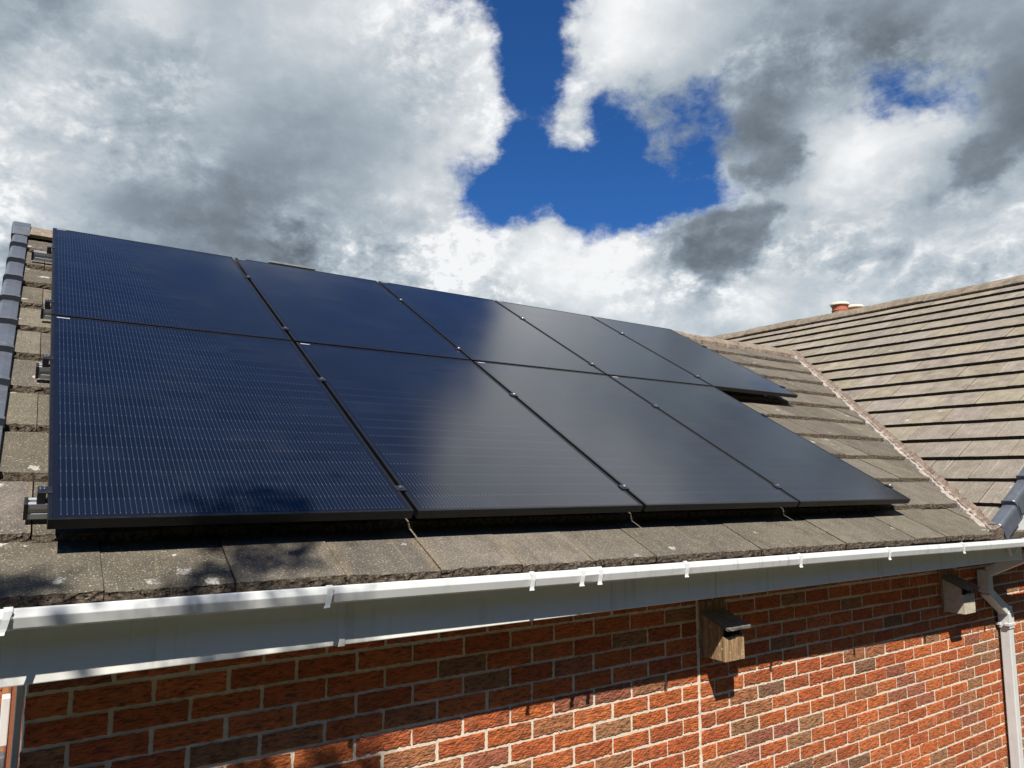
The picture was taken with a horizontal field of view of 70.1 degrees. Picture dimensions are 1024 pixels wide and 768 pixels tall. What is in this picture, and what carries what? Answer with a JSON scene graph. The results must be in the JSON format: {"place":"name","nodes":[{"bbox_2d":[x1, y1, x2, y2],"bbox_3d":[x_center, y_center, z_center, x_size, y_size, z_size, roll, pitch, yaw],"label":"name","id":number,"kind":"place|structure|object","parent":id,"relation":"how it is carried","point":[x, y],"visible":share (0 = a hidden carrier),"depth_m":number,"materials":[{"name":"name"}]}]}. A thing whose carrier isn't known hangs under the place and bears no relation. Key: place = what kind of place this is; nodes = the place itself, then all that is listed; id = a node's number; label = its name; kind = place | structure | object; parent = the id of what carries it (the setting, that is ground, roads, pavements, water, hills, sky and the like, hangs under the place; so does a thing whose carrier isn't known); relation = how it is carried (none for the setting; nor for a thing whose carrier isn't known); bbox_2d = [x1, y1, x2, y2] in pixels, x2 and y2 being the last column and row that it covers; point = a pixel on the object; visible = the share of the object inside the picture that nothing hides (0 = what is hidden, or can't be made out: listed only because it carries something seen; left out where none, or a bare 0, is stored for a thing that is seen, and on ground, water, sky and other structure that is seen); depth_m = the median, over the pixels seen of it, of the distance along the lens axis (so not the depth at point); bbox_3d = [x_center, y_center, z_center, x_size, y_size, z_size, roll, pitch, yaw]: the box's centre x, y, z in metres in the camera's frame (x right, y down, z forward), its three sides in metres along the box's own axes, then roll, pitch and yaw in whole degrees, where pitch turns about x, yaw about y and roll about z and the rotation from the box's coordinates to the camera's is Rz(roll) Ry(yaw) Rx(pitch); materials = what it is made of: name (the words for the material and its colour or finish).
{"place":"outdoors","nodes":[
{"label":"outdoors","id":0,"kind":"place"},
{"bbox_2d":[0,0,1023,336],"label":"sky","id":1,"kind":"structure","parent":0,"point":[709,168],"materials":[{"name":"white"}]},
{"label":"ground","id":2,"kind":"structure","parent":0,"visible":0},
{"bbox_2d":[0,687,8,750],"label":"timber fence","id":3,"kind":"object","parent":2,"relation":"on","point":[5,690],"depth_m":5.30,"materials":[{"name":"brown wood"}]},
{"bbox_2d":[0,221,1023,767],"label":"brick bungalow","id":4,"kind":"object","parent":2,"relation":"on","point":[546,641],"visible":0.72,"depth_m":3.23,"materials":[{"name":"brick"}]},
{"bbox_2d":[0,751,4,767],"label":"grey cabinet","id":5,"kind":"object","parent":4,"relation":"attached to","point":[2,757],"visible":1,"depth_m":2.88,"materials":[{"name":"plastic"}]},
{"bbox_2d":[0,693,10,746],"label":"wall box","id":6,"kind":"object","parent":4,"relation":"attached to","point":[5,711],"visible":1,"depth_m":2.72,"materials":[{"name":"white plastic"}]},
{"bbox_2d":[31,245,706,347],"bbox_3d":[-0.488,-0.597,6.083,5.882,0.148,0.290,5,21,-34],"label":"mounting rail","id":7,"kind":"object","parent":4,"relation":"attached to","point":[37,255],"visible":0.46,"depth_m":4.38,"materials":[{"name":"metal"}]},
{"bbox_2d":[35,355,767,416],"bbox_3d":[-0.068,0.076,4.377,4.677,0.148,0.290,5,21,-34],"label":"mounting rail","id":8,"kind":"object","parent":4,"relation":"attached to","point":[42,370],"visible":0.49,"depth_m":2.99,"materials":[{"name":"metal"}]},
{"bbox_2d":[40,299,785,396],"bbox_3d":[0.047,-0.178,5.282,5.820,0.148,0.290,5,21,-34],"label":"mounting rail","id":9,"kind":"object","parent":4,"relation":"attached to","point":[46,311],"visible":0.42,"depth_m":3.58,"materials":[{"name":"metal"}]},
{"bbox_2d":[51,228,290,340],"bbox_3d":[-2.132,-0.623,4.446,1.134,0.033,1.768,5,21,-34],"label":"solar panel","id":10,"kind":"object","parent":9,"relation":"attached to","point":[102,278],"visible":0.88,"depth_m":4.26,"materials":[{"name":"blue glass"}]},
{"bbox_2d":[234,258,469,359],"bbox_3d":[-1.177,-0.537,5.086,1.134,0.033,1.768,5,21,-34],"label":"solar panel","id":11,"kind":"object","parent":9,"relation":"attached to","point":[314,307],"visible":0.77,"depth_m":4.92,"materials":[{"name":"blue glass"}]},
{"bbox_2d":[378,281,604,374],"bbox_3d":[-0.221,-0.452,5.725,1.134,0.035,1.768,5,21,-34],"label":"solar panel","id":12,"kind":"object","parent":9,"relation":"attached to","point":[481,329],"visible":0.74,"depth_m":5.58,"materials":[{"name":"blue glass"}]},
{"bbox_2d":[495,300,711,385],"bbox_3d":[0.735,-0.365,6.365,1.134,0.033,1.768,5,21,-34],"label":"solar panel","id":13,"kind":"object","parent":9,"relation":"attached to","point":[605,349],"visible":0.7,"depth_m":6.23,"materials":[{"name":"black glass"}]},
{"bbox_2d":[591,316,797,397],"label":"solar panel","id":14,"kind":"object","parent":9,"relation":"attached to","point":[713,368],"visible":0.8,"depth_m":6.85,"materials":[{"name":"black glass"}]},
{"bbox_2d":[23,484,892,520],"bbox_3d":[0.445,0.498,3.545,4.687,0.148,0.290,5,21,-34],"label":"mounting rail","id":15,"kind":"object","parent":4,"relation":"attached to","point":[34,508],"visible":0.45,"depth_m":2.16,"materials":[{"name":"metal"}]},
{"bbox_2d":[47,315,413,528],"bbox_3d":[-1.263,0.086,3.052,1.134,0.035,1.768,5,21,-34],"label":"solar panel","id":16,"kind":"object","parent":15,"relation":"attached to","point":[155,426],"visible":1,"depth_m":2.77,"materials":[{"name":"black glass"}]},
{"bbox_2d":[295,342,642,518],"bbox_3d":[-0.308,0.173,3.692,1.134,0.034,1.768,5,21,-34],"label":"solar panel","id":17,"kind":"object","parent":15,"relation":"attached to","point":[446,437],"visible":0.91,"depth_m":3.45,"materials":[{"name":"black glass"}]},
{"bbox_2d":[473,361,797,510],"bbox_3d":[0.648,0.259,4.331,1.134,0.033,1.768,5,21,-34],"label":"solar panel","id":18,"kind":"object","parent":15,"relation":"attached to","point":[650,456],"visible":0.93,"depth_m":4.12,"materials":[{"name":"black glass"}]},
{"bbox_2d":[609,376,910,506],"bbox_3d":[1.604,0.345,4.971,1.134,0.033,1.768,5,21,-34],"label":"solar panel","id":19,"kind":"object","parent":15,"relation":"attached to","point":[803,472],"visible":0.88,"depth_m":4.78,"materials":[{"name":"black glass"}]},
{"bbox_2d":[698,598,750,661],"bbox_3d":[1.063,1.228,3.634,0.185,0.276,0.187,5,-9,-34],"label":"nest box","id":20,"kind":"object","parent":4,"relation":"attached to","point":[721,636],"visible":1,"depth_m":3.61,"materials":[{"name":"brown wood"}]},
{"bbox_2d":[939,568,979,613],"bbox_3d":[3.053,1.413,4.970,0.193,0.287,0.178,5,-9,-34],"label":"nest box","id":21,"kind":"object","parent":4,"relation":"attached to","point":[957,595],"visible":0.97,"depth_m":4.94,"materials":[{"name":"wood"}]}
]}

